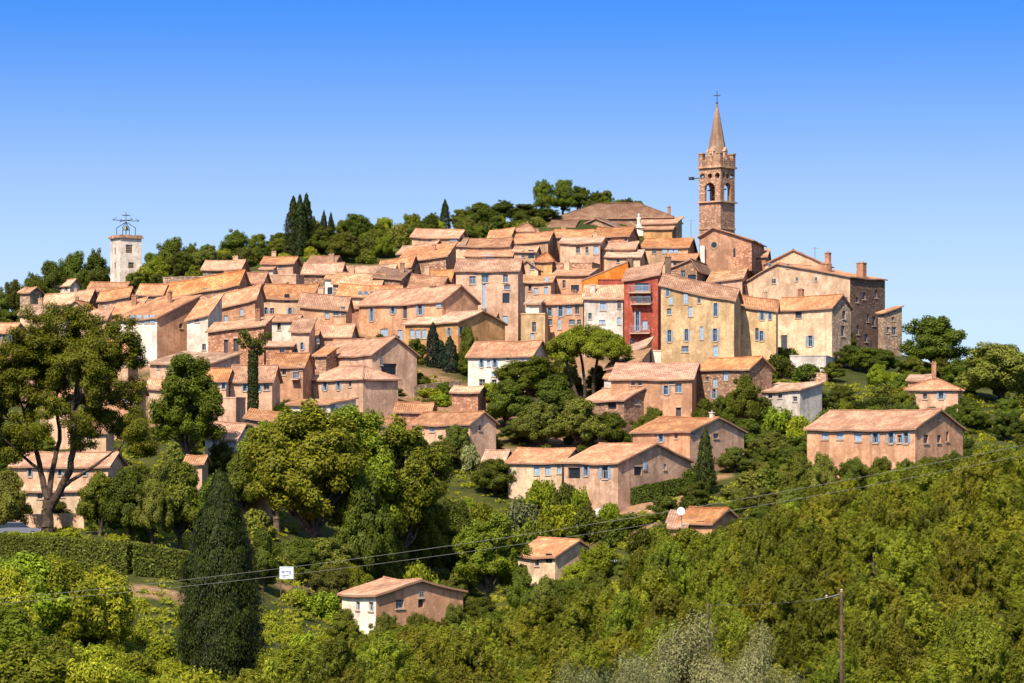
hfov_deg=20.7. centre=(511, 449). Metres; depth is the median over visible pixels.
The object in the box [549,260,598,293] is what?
house
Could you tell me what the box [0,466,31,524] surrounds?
tree
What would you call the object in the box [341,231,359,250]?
tree
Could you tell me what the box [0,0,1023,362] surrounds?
sky
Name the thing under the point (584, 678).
bush
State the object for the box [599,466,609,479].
window
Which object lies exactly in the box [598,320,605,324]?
window
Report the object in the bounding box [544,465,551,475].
window
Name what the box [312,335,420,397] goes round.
house
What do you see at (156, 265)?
tree
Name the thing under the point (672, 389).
house
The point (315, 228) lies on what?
cypress
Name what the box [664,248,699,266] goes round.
house
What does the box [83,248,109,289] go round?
tree
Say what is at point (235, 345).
door
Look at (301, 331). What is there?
house
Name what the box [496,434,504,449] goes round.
tree
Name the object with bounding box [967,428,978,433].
bush
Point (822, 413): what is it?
bush
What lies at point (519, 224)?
bush
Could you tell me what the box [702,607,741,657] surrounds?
pine tree
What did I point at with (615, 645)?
pine tree
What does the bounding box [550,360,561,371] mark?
tree
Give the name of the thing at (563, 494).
bush
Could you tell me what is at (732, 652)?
pine tree
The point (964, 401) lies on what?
tree
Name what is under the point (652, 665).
pine tree
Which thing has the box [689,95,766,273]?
church
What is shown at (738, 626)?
pine tree
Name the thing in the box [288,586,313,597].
bush
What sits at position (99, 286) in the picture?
house
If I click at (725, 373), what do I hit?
window
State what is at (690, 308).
window
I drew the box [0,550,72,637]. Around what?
bush
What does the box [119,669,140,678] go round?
bush
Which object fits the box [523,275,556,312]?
house
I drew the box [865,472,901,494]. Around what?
pine tree
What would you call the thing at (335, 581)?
tree
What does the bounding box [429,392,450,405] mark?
bush
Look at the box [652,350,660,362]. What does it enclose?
house
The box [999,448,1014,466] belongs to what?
pine tree
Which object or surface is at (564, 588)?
tree
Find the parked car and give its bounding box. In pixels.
[0,522,40,533]
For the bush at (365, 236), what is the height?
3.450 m
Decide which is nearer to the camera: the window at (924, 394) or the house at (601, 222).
the window at (924, 394)
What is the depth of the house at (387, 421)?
353.47 m
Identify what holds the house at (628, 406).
on the ground at (724, 475)
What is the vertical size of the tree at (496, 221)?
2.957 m
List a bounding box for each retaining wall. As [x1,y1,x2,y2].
[414,380,461,396]
[560,371,590,384]
[780,368,827,381]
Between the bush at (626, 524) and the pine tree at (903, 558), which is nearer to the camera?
the pine tree at (903, 558)
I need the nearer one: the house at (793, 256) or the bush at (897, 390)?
the bush at (897, 390)
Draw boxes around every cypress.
[167,468,274,681]
[283,195,302,255]
[290,194,308,255]
[301,192,313,253]
[310,216,318,251]
[319,210,327,252]
[328,213,334,234]
[439,199,451,228]
[694,426,717,494]
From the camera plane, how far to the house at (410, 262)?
450.43 m
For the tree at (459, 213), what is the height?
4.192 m
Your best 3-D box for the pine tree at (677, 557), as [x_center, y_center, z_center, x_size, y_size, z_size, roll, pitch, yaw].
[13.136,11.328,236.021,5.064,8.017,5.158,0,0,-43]
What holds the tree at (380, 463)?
on the ground at (724, 475)
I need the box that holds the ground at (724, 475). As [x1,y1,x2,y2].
[0,215,1023,682]
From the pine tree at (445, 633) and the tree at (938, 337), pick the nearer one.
the pine tree at (445, 633)
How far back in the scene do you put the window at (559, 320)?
416.52 m
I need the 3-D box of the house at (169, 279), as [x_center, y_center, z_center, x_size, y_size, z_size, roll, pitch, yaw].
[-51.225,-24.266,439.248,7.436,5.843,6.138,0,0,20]
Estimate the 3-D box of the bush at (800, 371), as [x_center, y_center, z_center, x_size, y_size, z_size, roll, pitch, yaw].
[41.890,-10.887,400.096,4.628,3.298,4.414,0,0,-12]
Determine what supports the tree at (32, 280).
on the ground at (724, 475)
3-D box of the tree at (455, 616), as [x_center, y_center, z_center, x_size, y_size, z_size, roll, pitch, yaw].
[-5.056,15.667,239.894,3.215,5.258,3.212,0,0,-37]
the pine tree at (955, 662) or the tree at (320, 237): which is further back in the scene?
the tree at (320, 237)
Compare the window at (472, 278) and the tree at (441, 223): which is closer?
the window at (472, 278)
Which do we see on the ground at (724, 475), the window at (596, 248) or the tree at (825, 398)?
the tree at (825, 398)
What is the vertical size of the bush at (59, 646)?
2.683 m
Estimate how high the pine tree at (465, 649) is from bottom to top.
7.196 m
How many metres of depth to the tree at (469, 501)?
332.42 m
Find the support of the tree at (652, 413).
on the ground at (724, 475)
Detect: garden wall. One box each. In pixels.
[13,513,84,528]
[610,505,654,520]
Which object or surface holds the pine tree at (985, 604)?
on the ground at (724, 475)
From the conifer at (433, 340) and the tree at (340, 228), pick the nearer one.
the conifer at (433, 340)
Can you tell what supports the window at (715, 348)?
in the house at (701, 322)
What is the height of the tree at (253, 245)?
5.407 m
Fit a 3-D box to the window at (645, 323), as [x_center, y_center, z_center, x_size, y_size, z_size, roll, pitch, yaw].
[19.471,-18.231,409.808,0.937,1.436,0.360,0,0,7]
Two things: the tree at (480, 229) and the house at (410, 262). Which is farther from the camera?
the tree at (480, 229)
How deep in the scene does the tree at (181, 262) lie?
475.79 m
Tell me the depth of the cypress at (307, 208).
486.38 m
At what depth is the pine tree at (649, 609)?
212.36 m
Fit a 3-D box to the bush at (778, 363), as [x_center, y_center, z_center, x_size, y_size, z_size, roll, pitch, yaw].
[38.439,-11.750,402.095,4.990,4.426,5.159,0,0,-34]
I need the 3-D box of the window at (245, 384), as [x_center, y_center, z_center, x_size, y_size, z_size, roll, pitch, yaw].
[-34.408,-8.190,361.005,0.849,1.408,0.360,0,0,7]
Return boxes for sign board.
[279,566,293,614]
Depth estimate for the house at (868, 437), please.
314.27 m
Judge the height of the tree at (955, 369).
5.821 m
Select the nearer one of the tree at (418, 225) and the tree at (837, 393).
the tree at (837, 393)
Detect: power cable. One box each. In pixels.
[0,455,1022,603]
[1,445,1022,598]
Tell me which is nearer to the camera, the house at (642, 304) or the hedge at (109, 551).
the hedge at (109, 551)
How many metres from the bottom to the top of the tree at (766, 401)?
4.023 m
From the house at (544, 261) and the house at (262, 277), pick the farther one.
the house at (544, 261)
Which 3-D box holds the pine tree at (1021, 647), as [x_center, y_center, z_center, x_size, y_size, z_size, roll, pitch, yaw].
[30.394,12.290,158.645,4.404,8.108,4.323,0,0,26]
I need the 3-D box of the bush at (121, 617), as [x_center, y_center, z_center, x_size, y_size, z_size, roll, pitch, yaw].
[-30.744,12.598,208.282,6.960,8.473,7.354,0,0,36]
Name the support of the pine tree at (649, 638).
on the ground at (724, 475)
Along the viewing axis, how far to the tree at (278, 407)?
358.10 m
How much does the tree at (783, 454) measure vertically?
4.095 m
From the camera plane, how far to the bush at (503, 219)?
503.87 m
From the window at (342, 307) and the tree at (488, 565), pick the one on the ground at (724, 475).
the tree at (488, 565)
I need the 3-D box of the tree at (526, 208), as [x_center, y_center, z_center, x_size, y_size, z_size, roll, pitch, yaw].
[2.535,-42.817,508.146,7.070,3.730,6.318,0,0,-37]
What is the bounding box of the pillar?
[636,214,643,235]
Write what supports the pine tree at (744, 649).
on the ground at (724, 475)
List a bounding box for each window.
[27,468,32,477]
[57,469,62,476]
[126,245,131,252]
[128,262,133,267]
[137,315,142,323]
[144,315,149,323]
[150,315,155,323]
[221,382,225,389]
[242,383,247,391]
[263,383,269,390]
[287,308,292,313]
[292,372,299,378]
[321,382,327,390]
[324,310,329,318]
[335,381,340,390]
[341,306,344,315]
[367,602,373,612]
[369,309,373,321]
[379,357,383,365]
[381,329,387,335]
[389,306,395,314]
[395,599,405,609]
[398,330,401,339]
[404,306,406,318]
[410,330,414,338]
[416,305,423,315]
[416,330,420,338]
[419,591,424,598]
[422,330,426,338]
[446,328,450,336]
[469,276,475,284]
[479,359,483,367]
[482,272,488,282]
[482,284,485,308]
[492,359,497,366]
[503,275,507,282]
[531,322,536,332]
[533,288,538,294]
[533,465,539,475]
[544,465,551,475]
[546,308,552,316]
[557,306,563,316]
[558,319,560,328]
[565,305,572,314]
[574,304,579,314]
[575,247,580,253]
[582,466,589,476]
[593,246,598,254]
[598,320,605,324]
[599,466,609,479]
[600,302,605,310]
[617,297,620,308]
[634,283,648,291]
[634,311,639,331]
[635,295,642,303]
[643,321,647,329]
[644,295,651,303]
[657,433,664,442]
[662,248,667,253]
[662,386,669,393]
[665,288,669,296]
[666,330,672,342]
[675,384,681,392]
[681,346,688,352]
[683,294,688,304]
[683,329,688,341]
[689,307,692,316]
[700,327,702,338]
[710,241,717,248]
[711,329,718,341]
[711,390,716,398]
[712,303,718,316]
[713,346,717,356]
[713,379,717,387]
[724,372,727,380]
[755,328,758,340]
[758,331,764,341]
[759,310,764,320]
[768,311,771,319]
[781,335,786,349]
[794,311,801,318]
[806,336,813,346]
[822,433,828,439]
[837,433,843,439]
[841,326,843,336]
[853,433,861,442]
[871,433,879,443]
[872,316,876,326]
[886,433,894,444]
[891,327,896,335]
[896,435,901,443]
[902,433,909,444]
[922,393,927,399]
[923,435,929,444]
[937,391,944,399]
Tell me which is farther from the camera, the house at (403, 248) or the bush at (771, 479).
the house at (403, 248)
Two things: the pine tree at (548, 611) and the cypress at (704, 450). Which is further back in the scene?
the cypress at (704, 450)
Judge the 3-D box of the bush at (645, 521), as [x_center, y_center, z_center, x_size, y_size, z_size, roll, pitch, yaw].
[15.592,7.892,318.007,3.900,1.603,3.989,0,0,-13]
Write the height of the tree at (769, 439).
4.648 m
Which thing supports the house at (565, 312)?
on the ground at (724, 475)
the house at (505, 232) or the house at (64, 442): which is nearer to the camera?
the house at (64, 442)
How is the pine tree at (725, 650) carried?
on the ground at (724, 475)
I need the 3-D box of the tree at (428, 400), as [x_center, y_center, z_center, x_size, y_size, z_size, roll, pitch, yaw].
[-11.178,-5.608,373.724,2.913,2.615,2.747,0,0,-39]
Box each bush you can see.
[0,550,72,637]
[0,564,41,633]
[0,603,47,657]
[0,639,80,682]
[33,552,108,643]
[38,638,76,660]
[40,633,58,647]
[56,638,82,658]
[65,652,126,682]
[74,563,139,646]
[78,644,122,664]
[105,641,126,655]
[114,651,161,678]
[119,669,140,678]
[123,675,148,682]
[124,439,154,457]
[124,624,150,646]
[128,650,152,658]
[130,526,150,541]
[145,636,180,661]
[152,461,172,481]
[160,442,184,461]
[171,608,183,628]
[179,666,224,682]
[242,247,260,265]
[243,508,278,535]
[245,658,291,682]
[255,648,270,658]
[266,238,285,255]
[275,552,298,581]
[278,253,289,255]
[278,588,308,607]
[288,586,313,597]
[289,632,316,646]
[302,591,340,621]
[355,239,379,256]
[355,248,377,263]
[357,231,379,241]
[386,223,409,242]
[394,232,411,248]
[402,561,439,583]
[416,350,425,364]
[417,387,441,396]
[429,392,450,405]
[439,575,450,581]
[449,570,476,615]
[460,442,480,473]
[468,501,495,522]
[476,220,497,237]
[492,215,506,228]
[506,495,538,533]
[511,517,550,543]
[512,220,532,226]
[525,478,555,507]
[532,216,547,226]
[538,502,577,537]
[539,502,549,516]
[548,482,579,511]
[552,656,615,682]
[555,355,575,363]
[564,509,608,541]
[570,486,590,510]
[574,504,596,516]
[576,436,596,447]
[597,502,619,523]
[598,527,628,547]
[600,512,644,533]
[609,646,679,682]
[610,607,737,682]
[625,526,656,552]
[630,421,638,436]
[636,513,657,524]
[678,495,702,509]
[682,463,716,483]
[708,496,717,503]
[712,620,805,682]
[728,470,759,491]
[748,405,772,425]
[755,466,782,490]
[759,424,773,431]
[760,405,792,434]
[767,353,795,378]
[783,414,810,441]
[784,347,798,358]
[791,363,819,381]
[812,407,833,422]
[870,382,893,398]
[888,384,907,395]
[889,373,904,385]
[922,362,931,369]
[961,424,971,439]
[962,389,976,394]
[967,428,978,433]
[1004,392,1010,396]
[1013,391,1023,407]
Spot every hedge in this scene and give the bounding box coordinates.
[0,533,190,580]
[5,531,80,544]
[630,476,695,504]
[826,393,898,412]
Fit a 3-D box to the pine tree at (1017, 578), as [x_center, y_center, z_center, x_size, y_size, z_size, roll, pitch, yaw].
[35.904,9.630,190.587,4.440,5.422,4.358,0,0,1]
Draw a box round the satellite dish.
[677,507,684,527]
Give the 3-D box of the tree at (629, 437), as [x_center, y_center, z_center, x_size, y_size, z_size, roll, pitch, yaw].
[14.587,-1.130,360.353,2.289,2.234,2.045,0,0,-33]
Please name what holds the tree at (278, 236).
on the ground at (724, 475)
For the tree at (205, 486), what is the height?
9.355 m
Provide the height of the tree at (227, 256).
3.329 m
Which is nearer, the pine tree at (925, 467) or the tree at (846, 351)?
the pine tree at (925, 467)
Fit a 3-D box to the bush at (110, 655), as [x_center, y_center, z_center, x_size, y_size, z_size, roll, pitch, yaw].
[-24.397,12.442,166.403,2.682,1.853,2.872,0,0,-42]
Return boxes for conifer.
[423,322,440,367]
[431,340,447,367]
[440,336,458,372]
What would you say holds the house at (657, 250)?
on the ground at (724, 475)
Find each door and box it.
[223,338,228,352]
[233,337,237,350]
[418,597,424,606]
[634,465,642,474]
[675,406,681,415]
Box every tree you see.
[0,279,24,311]
[0,291,9,321]
[0,300,159,532]
[0,310,19,322]
[0,461,8,472]
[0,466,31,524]
[21,422,55,450]
[23,272,47,298]
[37,439,60,451]
[38,259,65,292]
[53,501,71,513]
[58,250,87,290]
[75,469,123,535]
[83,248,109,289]
[98,466,144,535]
[106,519,125,529]
[114,442,125,459]
[125,272,147,290]
[132,464,151,484]
[132,475,173,543]
[142,251,157,265]
[142,256,169,281]
[147,426,164,440]
[148,273,162,283]
[148,352,227,455]
[155,236,189,274]
[160,460,204,548]
[167,251,196,276]
[178,442,202,451]
[184,264,202,275]
[185,242,198,254]
[192,469,236,529]
[194,244,226,266]
[208,441,236,472]
[216,249,230,256]
[218,229,249,251]
[220,253,232,259]
[226,452,259,510]
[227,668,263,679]
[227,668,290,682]
[230,246,251,256]
[234,412,309,533]
[236,248,254,264]
[236,328,271,410]
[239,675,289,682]
[241,398,370,539]
[247,233,267,252]
[251,528,282,591]
[254,575,276,586]
[254,655,277,670]
[256,247,271,259]
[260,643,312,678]
[267,232,285,244]
[267,239,284,253]
[272,402,289,411]
[279,545,301,555]
[281,536,327,565]
[282,640,364,682]
[288,639,321,652]
[289,552,320,583]
[301,634,371,682]
[303,246,319,259]
[304,226,336,253]
[308,537,358,569]
[308,566,353,604]
[310,637,337,643]
[317,663,364,682]
[320,403,401,528]
[322,233,359,260]
[325,608,361,642]
[332,467,396,573]
[334,219,348,232]
[341,213,374,241]
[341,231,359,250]
[343,563,373,586]
[345,633,367,646]
[349,628,381,650]
[353,645,363,656]
[354,631,426,682]
[362,656,403,682]
[366,535,410,578]
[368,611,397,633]
[369,623,407,636]
[372,223,389,237]
[373,234,394,257]
[376,217,392,233]
[376,415,454,548]
[393,628,442,681]
[394,626,442,656]
[398,388,407,396]
[399,534,418,567]
[400,662,443,682]
[403,213,420,226]
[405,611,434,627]
[406,221,433,238]
[408,338,426,356]
[408,499,451,569]
[411,217,443,228]
[411,626,440,660]
[415,620,449,628]
[417,372,429,384]
[418,623,438,637]
[421,398,437,410]
[425,212,442,221]
[427,626,508,682]
[428,441,460,462]
[430,623,455,657]
[431,498,480,573]
[437,381,451,394]
[437,424,471,464]
[438,220,445,228]
[440,577,483,610]
[440,603,468,630]
[442,619,488,668]
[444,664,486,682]
[449,209,468,224]
[452,215,470,227]
[452,510,533,612]
[453,216,476,228]
[457,225,478,237]
[457,325,478,359]
[457,357,467,375]
[459,497,476,506]
[464,597,496,619]
[465,202,493,223]
[465,203,495,215]
[467,614,510,657]
[470,458,518,495]
[474,225,487,237]
[478,632,523,679]
[483,378,534,426]
[483,382,495,401]
[487,609,505,637]
[489,216,504,227]
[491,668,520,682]
[492,199,514,218]
[492,355,567,397]
[496,420,537,442]
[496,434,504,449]
[499,602,549,657]
[499,607,521,643]
[505,566,538,609]
[506,203,538,217]
[506,211,535,227]
[507,634,545,668]
[510,399,564,447]
[510,679,541,682]
[513,651,541,670]
[513,665,544,682]
[526,653,595,682]
[528,574,557,609]
[530,374,576,415]
[532,179,555,207]
[532,208,562,220]
[532,593,561,646]
[537,627,600,668]
[543,524,558,536]
[545,587,599,644]
[548,179,574,213]
[549,587,611,649]
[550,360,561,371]
[550,578,564,590]
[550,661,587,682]
[551,396,607,445]
[553,578,583,598]
[555,362,581,388]
[556,578,582,588]
[557,562,592,581]
[562,640,616,682]
[563,435,574,443]
[569,185,590,208]
[575,542,619,576]
[576,385,582,392]
[577,446,586,451]
[582,569,610,593]
[586,365,605,388]
[587,190,603,205]
[587,387,601,395]
[589,586,613,599]
[590,411,634,442]
[592,586,615,637]
[593,628,643,677]
[598,190,614,202]
[599,590,649,657]
[605,660,624,676]
[612,554,629,578]
[617,547,649,594]
[619,434,632,442]
[622,197,632,201]
[628,602,652,634]
[629,619,685,673]
[630,551,684,615]
[630,565,684,616]
[632,537,691,598]
[633,588,692,647]
[634,615,685,660]
[637,406,662,426]
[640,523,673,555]
[646,496,678,523]
[647,536,668,556]
[648,655,681,679]
[661,617,704,653]
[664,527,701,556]
[677,480,710,504]
[678,559,724,647]
[681,551,705,595]
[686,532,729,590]
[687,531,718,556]
[690,398,717,416]
[698,576,742,641]
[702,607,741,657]
[703,649,735,680]
[704,610,755,654]
[712,540,745,587]
[713,395,740,418]
[713,524,732,533]
[715,446,751,472]
[715,641,737,664]
[718,488,754,496]
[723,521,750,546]
[724,373,760,418]
[724,571,787,646]
[725,417,742,423]
[725,518,743,528]
[725,619,782,670]
[727,502,742,517]
[728,634,774,678]
[729,521,780,590]
[730,489,753,510]
[734,516,762,534]
[735,418,768,456]
[743,430,793,456]
[746,487,778,508]
[747,503,770,521]
[749,438,777,458]
[749,447,776,470]
[753,562,788,602]
[754,462,772,472]
[754,511,768,522]
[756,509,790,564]
[757,396,771,421]
[760,668,811,682]
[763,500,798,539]
[763,664,792,682]
[768,446,796,469]
[769,573,831,651]
[769,633,802,679]
[772,373,776,383]
[775,488,803,510]
[776,481,805,498]
[777,464,788,473]
[778,347,790,359]
[779,501,799,519]
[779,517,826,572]
[780,450,811,493]
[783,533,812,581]
[784,584,845,672]
[786,529,841,589]
[788,433,806,455]
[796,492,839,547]
[798,488,818,512]
[800,486,822,512]
[802,638,852,680]
[804,451,838,492]
[807,647,861,682]
[812,484,848,505]
[814,571,855,612]
[815,644,851,682]
[820,361,845,381]
[822,390,830,410]
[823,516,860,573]
[824,485,850,498]
[827,384,855,402]
[827,581,891,649]
[831,492,860,519]
[833,344,860,369]
[834,477,865,496]
[834,572,881,626]
[835,399,854,409]
[837,455,868,490]
[838,532,890,572]
[838,614,893,673]
[839,490,882,531]
[843,666,905,682]
[844,518,896,581]
[846,663,878,682]
[848,347,879,372]
[851,331,856,345]
[851,485,905,534]
[851,576,916,640]
[860,405,885,409]
[861,456,891,493]
[864,613,933,682]
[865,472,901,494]
[866,364,889,385]
[867,470,898,490]
[869,348,903,370]
[870,526,933,596]
[875,483,913,530]
[880,587,951,656]
[882,678,911,682]
[888,374,907,388]
[888,390,916,406]
[889,402,903,409]
[891,465,908,484]
[895,465,923,489]
[896,458,914,469]
[897,315,973,361]
[898,356,926,373]
[898,484,924,518]
[902,372,911,381]
[902,463,935,485]
[904,403,919,409]
[906,487,939,542]
[906,491,935,525]
[906,647,977,682]
[909,557,952,603]
[910,522,947,559]
[910,664,970,682]
[911,468,947,493]
[912,499,952,551]
[915,456,937,467]
[918,463,932,469]
[921,594,974,647]
[924,509,993,568]
[925,357,950,378]
[925,602,987,682]
[930,463,975,516]
[931,530,991,608]
[933,455,964,474]
[939,358,985,387]
[943,450,964,460]
[944,405,965,423]
[947,591,1019,681]
[948,612,1014,682]
[954,396,975,417]
[955,341,1023,399]
[956,402,991,428]
[960,449,1011,509]
[961,457,972,463]
[963,438,974,449]
[963,449,973,457]
[964,540,1020,612]
[966,446,1013,476]
[967,509,987,538]
[971,441,991,454]
[971,447,1013,476]
[972,445,989,458]
[974,484,1023,549]
[975,475,1018,520]
[987,511,1023,558]
[988,412,1023,440]
[993,397,1023,417]
[993,585,1023,636]
[998,444,1022,452]
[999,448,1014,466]
[999,610,1023,656]
[1004,531,1020,567]
[1005,648,1023,682]
[1006,563,1023,597]
[1009,447,1023,487]
[1012,433,1023,448]
[1012,516,1023,575]
[1012,623,1023,678]
[1014,470,1023,506]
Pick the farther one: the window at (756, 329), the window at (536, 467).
the window at (756, 329)
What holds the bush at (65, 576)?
on the ground at (724, 475)
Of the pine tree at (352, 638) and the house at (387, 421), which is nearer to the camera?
the pine tree at (352, 638)
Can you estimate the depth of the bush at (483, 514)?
326.80 m
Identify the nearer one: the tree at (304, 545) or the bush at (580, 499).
the tree at (304, 545)
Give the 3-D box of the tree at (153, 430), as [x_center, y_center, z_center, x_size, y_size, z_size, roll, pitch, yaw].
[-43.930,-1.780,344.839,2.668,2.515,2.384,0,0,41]
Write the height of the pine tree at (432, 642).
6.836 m
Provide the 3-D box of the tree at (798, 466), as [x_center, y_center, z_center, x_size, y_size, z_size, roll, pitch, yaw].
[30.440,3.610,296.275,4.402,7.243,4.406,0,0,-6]
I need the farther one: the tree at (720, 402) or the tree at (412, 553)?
the tree at (720, 402)
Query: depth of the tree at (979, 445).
334.88 m
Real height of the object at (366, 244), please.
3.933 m
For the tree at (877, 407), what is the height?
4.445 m
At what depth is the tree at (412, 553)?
307.01 m
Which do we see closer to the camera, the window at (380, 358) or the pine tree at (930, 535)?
the pine tree at (930, 535)
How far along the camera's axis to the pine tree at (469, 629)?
178.19 m
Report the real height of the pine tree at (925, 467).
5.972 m
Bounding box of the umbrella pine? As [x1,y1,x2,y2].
[544,323,633,398]
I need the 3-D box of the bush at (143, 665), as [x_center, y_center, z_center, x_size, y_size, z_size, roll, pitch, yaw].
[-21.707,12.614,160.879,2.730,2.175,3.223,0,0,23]
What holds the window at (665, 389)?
in the house at (672, 389)
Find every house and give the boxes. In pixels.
[0,322,27,371]
[8,451,127,504]
[17,286,44,308]
[17,297,58,334]
[22,484,85,513]
[40,388,77,448]
[43,287,98,322]
[52,278,82,292]
[58,295,95,334]
[76,421,114,450]
[80,306,114,338]
[80,338,137,395]
[86,281,131,307]
[96,286,134,308]
[103,380,148,440]
[109,294,148,338]
[113,290,202,364]
[136,283,168,301]
[146,377,164,421]
[147,351,242,381]
[162,269,250,299]
[162,276,204,283]
[183,454,211,492]
[184,293,224,352]
[200,255,250,275]
[204,420,249,473]
[205,308,274,364]
[206,367,233,396]
[218,283,266,321]
[218,397,245,422]
[224,271,271,287]
[228,364,282,411]
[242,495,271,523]
[243,408,281,428]
[258,250,302,274]
[263,283,320,316]
[263,341,295,364]
[265,314,303,341]
[270,274,304,283]
[270,352,315,401]
[276,397,358,414]
[288,317,317,354]
[297,286,354,329]
[300,253,346,294]
[306,255,342,262]
[311,365,401,415]
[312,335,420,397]
[312,347,338,374]
[315,329,321,351]
[319,323,359,348]
[330,265,385,294]
[336,283,403,329]
[337,576,467,633]
[345,263,397,272]
[356,284,480,341]
[371,262,411,285]
[373,418,398,437]
[379,254,417,272]
[393,401,436,429]
[395,239,441,257]
[399,242,457,274]
[402,310,507,366]
[403,265,450,287]
[408,410,499,460]
[409,228,467,244]
[430,269,455,283]
[442,237,468,259]
[449,385,487,411]
[453,258,525,340]
[459,234,513,257]
[463,249,513,258]
[465,339,551,403]
[480,449,511,490]
[487,227,515,238]
[504,447,579,499]
[511,228,554,256]
[512,246,541,265]
[514,223,539,233]
[517,536,592,585]
[520,285,524,312]
[521,313,548,344]
[523,259,542,275]
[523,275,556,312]
[523,299,544,312]
[533,252,557,275]
[538,289,583,354]
[547,217,579,227]
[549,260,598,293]
[551,202,682,227]
[553,226,595,261]
[553,262,599,272]
[558,231,607,271]
[560,442,694,512]
[581,256,633,292]
[581,283,623,355]
[584,217,621,226]
[584,387,646,433]
[592,226,639,242]
[598,279,623,284]
[601,241,641,270]
[602,347,652,387]
[604,249,646,269]
[608,362,699,416]
[621,255,671,349]
[629,410,747,470]
[630,336,654,362]
[638,226,675,237]
[640,216,683,237]
[640,237,697,272]
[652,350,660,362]
[658,273,743,364]
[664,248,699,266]
[665,509,688,536]
[671,258,711,281]
[675,506,739,534]
[697,355,775,419]
[706,267,750,294]
[741,290,780,359]
[743,251,887,348]
[749,242,770,276]
[761,381,824,423]
[763,249,833,268]
[778,288,853,365]
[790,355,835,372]
[803,408,966,478]
[875,305,903,355]
[903,361,964,410]
[905,374,932,385]
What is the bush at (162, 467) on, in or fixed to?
on the ground at (724, 475)
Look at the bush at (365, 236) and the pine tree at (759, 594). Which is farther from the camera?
the bush at (365, 236)
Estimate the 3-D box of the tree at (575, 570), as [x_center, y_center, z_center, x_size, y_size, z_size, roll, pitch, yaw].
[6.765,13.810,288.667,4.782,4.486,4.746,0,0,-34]
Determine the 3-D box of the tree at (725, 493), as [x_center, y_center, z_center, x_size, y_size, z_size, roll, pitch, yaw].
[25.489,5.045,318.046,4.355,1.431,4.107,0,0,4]
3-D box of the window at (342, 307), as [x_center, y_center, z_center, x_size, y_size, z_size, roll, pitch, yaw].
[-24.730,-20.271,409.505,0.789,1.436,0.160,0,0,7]
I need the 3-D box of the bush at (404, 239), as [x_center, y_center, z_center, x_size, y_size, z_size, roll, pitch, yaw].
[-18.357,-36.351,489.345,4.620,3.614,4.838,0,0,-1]
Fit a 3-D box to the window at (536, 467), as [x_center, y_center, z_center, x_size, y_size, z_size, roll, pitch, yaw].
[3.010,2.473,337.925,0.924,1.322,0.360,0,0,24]
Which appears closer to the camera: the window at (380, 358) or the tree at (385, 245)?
the window at (380, 358)
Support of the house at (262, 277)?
on the ground at (724, 475)
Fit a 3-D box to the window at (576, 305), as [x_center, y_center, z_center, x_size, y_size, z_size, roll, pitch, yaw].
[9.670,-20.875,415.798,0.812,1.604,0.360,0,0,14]
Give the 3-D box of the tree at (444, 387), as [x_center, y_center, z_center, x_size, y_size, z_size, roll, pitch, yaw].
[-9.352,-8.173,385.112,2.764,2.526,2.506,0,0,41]
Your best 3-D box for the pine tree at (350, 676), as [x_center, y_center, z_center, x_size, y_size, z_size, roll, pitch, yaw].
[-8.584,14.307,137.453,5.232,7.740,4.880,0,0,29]
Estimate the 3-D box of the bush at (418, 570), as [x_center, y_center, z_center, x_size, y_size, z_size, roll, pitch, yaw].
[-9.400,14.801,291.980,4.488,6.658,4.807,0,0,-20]
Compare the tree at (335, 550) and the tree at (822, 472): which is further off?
the tree at (822, 472)
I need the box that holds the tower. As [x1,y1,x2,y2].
[108,215,143,289]
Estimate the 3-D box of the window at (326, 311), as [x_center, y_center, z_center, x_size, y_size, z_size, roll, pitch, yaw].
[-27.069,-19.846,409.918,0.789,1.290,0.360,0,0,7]
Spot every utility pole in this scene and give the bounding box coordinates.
[707,603,708,662]
[813,589,842,682]
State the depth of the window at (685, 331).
400.18 m
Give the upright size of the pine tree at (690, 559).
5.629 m
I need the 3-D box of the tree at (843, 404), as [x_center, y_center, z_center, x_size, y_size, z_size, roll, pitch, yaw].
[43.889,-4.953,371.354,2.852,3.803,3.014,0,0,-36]
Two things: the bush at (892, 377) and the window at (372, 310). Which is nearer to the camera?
the bush at (892, 377)
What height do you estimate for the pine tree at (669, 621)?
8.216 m
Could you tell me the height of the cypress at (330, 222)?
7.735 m
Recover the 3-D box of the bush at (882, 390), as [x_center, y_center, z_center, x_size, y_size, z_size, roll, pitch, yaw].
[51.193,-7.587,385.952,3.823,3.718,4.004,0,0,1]
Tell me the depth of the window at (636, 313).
410.07 m
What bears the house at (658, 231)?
on the ground at (724, 475)
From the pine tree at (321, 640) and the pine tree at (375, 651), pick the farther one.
the pine tree at (321, 640)
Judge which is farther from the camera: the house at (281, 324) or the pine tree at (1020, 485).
the house at (281, 324)
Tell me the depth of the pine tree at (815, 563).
214.87 m
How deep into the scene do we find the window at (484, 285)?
424.22 m
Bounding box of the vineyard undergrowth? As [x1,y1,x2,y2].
[68,594,334,682]
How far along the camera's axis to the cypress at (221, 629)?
166.51 m
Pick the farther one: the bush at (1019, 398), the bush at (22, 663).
the bush at (1019, 398)
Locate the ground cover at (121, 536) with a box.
[1,370,1023,682]
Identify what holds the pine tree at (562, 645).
on the ground at (724, 475)
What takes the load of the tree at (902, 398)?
on the ground at (724, 475)
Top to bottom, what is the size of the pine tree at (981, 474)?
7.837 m
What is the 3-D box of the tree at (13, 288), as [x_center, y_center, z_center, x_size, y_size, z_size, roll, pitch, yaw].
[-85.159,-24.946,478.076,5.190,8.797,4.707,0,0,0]

